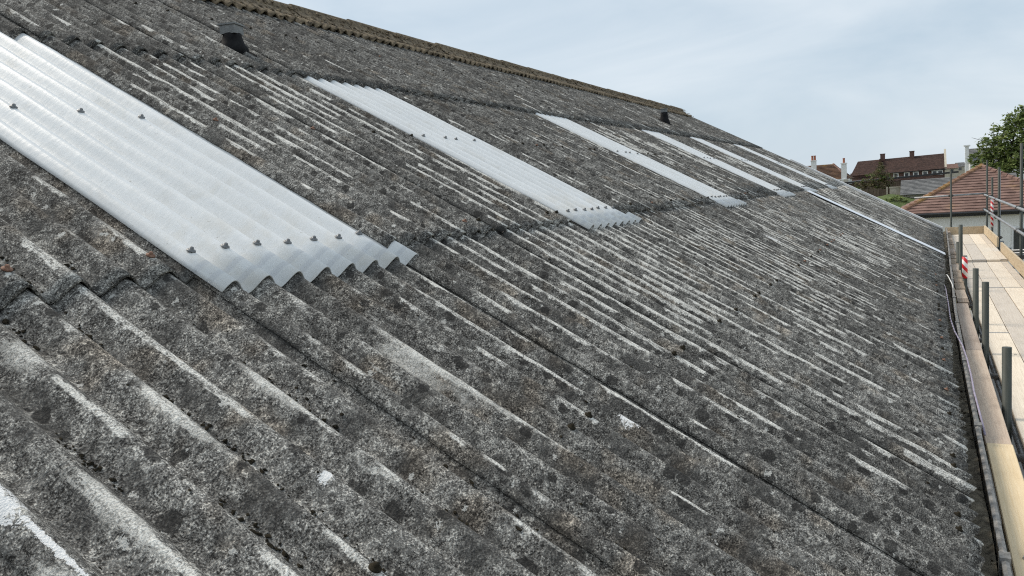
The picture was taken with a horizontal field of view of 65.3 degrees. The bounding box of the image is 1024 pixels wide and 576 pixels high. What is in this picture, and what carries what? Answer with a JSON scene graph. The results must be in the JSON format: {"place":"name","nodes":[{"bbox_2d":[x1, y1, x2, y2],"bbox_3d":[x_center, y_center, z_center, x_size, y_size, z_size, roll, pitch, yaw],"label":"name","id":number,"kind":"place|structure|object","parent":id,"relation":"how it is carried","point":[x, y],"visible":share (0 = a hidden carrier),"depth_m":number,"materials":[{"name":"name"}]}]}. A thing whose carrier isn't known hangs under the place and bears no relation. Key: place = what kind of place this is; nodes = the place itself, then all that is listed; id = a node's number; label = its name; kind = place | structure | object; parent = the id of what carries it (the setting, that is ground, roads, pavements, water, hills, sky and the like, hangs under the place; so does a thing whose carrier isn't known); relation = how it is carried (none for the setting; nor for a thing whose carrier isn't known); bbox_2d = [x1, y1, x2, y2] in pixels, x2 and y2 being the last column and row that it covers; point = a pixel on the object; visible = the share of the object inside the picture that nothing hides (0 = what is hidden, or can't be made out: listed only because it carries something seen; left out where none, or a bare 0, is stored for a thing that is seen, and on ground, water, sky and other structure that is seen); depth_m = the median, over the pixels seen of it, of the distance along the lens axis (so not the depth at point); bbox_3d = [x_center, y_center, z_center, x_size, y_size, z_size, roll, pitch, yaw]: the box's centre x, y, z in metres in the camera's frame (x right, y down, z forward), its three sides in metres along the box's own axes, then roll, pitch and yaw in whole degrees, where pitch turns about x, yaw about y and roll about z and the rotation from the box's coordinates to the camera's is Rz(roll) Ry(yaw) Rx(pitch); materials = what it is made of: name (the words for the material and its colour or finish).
{"place":"outdoors","nodes":[
{"label":"outdoors","id":0,"kind":"place"},
{"bbox_2d":[275,0,1023,174],"label":"sky","id":1,"kind":"structure","parent":0,"point":[831,81],"materials":[{"name":"blue"}]},
{"bbox_2d":[808,156,853,183],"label":"hipped house","id":2,"kind":"structure","parent":0,"point":[833,170],"depth_m":82.53,"materials":[{"name":"white paint"}]},
{"bbox_2d":[877,194,914,207],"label":"grass bank","id":3,"kind":"structure","parent":0,"point":[900,204],"depth_m":55.08,"materials":[{"name":"green plant"}]},
{"bbox_2d":[885,195,908,202],"bbox_3d":[26.352,-5.937,54.766,1.487,0.917,0.965,0,7,27],"label":"hedge","id":4,"kind":"object","parent":3,"relation":"on","point":[895,198],"visible":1,"depth_m":54.65,"materials":[{"name":"green plant"}]},
{"bbox_2d":[850,149,946,182],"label":"brick house","id":5,"kind":"structure","parent":0,"point":[912,164],"depth_m":128.83,"materials":[{"name":"brown tile"}]},
{"bbox_2d":[932,170,942,174],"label":"window","id":6,"kind":"structure","parent":5,"relation":"in","point":[935,171],"depth_m":125.19,"materials":[{"name":"white paint"}]},
{"bbox_2d":[963,145,1023,178],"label":"slate house","id":7,"kind":"structure","parent":0,"point":[968,151],"depth_m":97.63,"materials":[{"name":"white paint"}]},
{"bbox_2d":[968,310,1023,575],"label":"yard","id":8,"kind":"structure","parent":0,"point":[1000,404],"depth_m":14.43,"materials":[{"name":"concrete"}]},
{"bbox_2d":[914,143,1023,575],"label":"scaffold","id":9,"kind":"object","parent":8,"relation":"on","point":[989,287],"visible":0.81,"depth_m":7.85,"materials":[{"name":"metal"}]},
{"bbox_3d":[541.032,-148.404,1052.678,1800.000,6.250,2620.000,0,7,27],"label":"ground","id":10,"kind":"structure","parent":0,"visible":0},
{"bbox_2d":[0,0,1011,575],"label":"industrial building","id":11,"kind":"structure","parent":10,"relation":"on","point":[388,224],"depth_m":3.03,"materials":[{"name":"concrete"}]},
{"bbox_2d":[223,0,693,116],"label":"ridge moss","id":12,"kind":"object","parent":11,"relation":"on","point":[312,17],"visible":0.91,"depth_m":11.31,"materials":[{"name":"plant"}]},
{"bbox_2d":[0,216,929,575],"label":"moss","id":13,"kind":"object","parent":11,"relation":"on","point":[208,426],"visible":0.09,"depth_m":1.91,"materials":[{"name":"black plant"}]},
{"bbox_2d":[944,285,985,435],"bbox_3d":[4.270,0.353,7.722,0.049,0.168,6.854,-1,7,26],"label":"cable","id":14,"kind":"object","parent":11,"relation":"on","point":[979,411],"visible":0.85,"depth_m":5.79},
{"bbox_2d":[943,231,997,575],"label":"gutter silt","id":15,"kind":"object","parent":11,"relation":"on","point":[981,521],"visible":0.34,"depth_m":4.18,"materials":[{"name":"black soil"}]},
{"bbox_2d":[944,247,997,568],"bbox_3d":[4.878,0.260,8.957,0.200,0.050,17.452,0,7,28],"label":"gutter moss","id":16,"kind":"object","parent":15,"relation":"on","point":[980,489],"visible":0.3,"depth_m":5.42,"materials":[{"name":"green plant"}]},
{"bbox_2d":[853,162,896,194],"bbox_3d":[27.552,-8.012,60.995,3.499,3.122,1.786,0,7,27],"label":"garden bush","id":17,"kind":"object","parent":10,"relation":"on","point":[882,177],"visible":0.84,"depth_m":60.72,"materials":[{"name":"green plant"}]},
{"bbox_2d":[860,187,889,196],"bbox_3d":[26.157,-6.865,60.053,4.050,1.200,0.130,0,7,27],"label":"board fence","id":18,"kind":"object","parent":10,"relation":"on","point":[882,192],"visible":0.23,"depth_m":59.47,"materials":[{"name":"paint"}]},
{"bbox_2d":[889,186,900,194],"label":"plaster wall","id":19,"kind":"structure","parent":10,"relation":"on","point":[895,190],"depth_m":58.05,"materials":[{"name":"grey paint"}]},
{"bbox_2d":[844,171,958,196],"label":"flat roof outbuilding","id":20,"kind":"structure","parent":10,"relation":"on","point":[846,181],"depth_m":65.43,"materials":[{"name":"black plastic"}]},
{"bbox_2d":[947,163,958,176],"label":"house","id":21,"kind":"structure","parent":10,"relation":"on","point":[952,167],"depth_m":189.40,"materials":[{"name":"paint"}]},
{"bbox_2d":[900,173,1016,197],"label":"slate outbuilding","id":22,"kind":"structure","parent":10,"relation":"on","point":[916,188],"depth_m":56.41,"materials":[{"name":"paint"}]},
{"bbox_2d":[955,162,964,175],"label":"house","id":23,"kind":"structure","parent":10,"relation":"on","point":[961,168],"depth_m":197.21,"materials":[{"name":"paint"}]},
{"bbox_2d":[901,163,1023,272],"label":"bungalow","id":24,"kind":"object","parent":10,"relation":"on","point":[967,211],"visible":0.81,"depth_m":37.92,"materials":[{"name":"red tile"}]},
{"bbox_2d":[1011,227,1023,254],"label":"window","id":25,"kind":"structure","parent":24,"relation":"in","point":[1014,236],"depth_m":36.67,"materials":[{"name":"white paint"}]},
{"bbox_2d":[965,104,1023,176],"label":"broadleaf tree","id":26,"kind":"object","parent":10,"relation":"on","point":[1004,154],"visible":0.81,"depth_m":64.88,"materials":[{"name":"green plant"}]}
]}

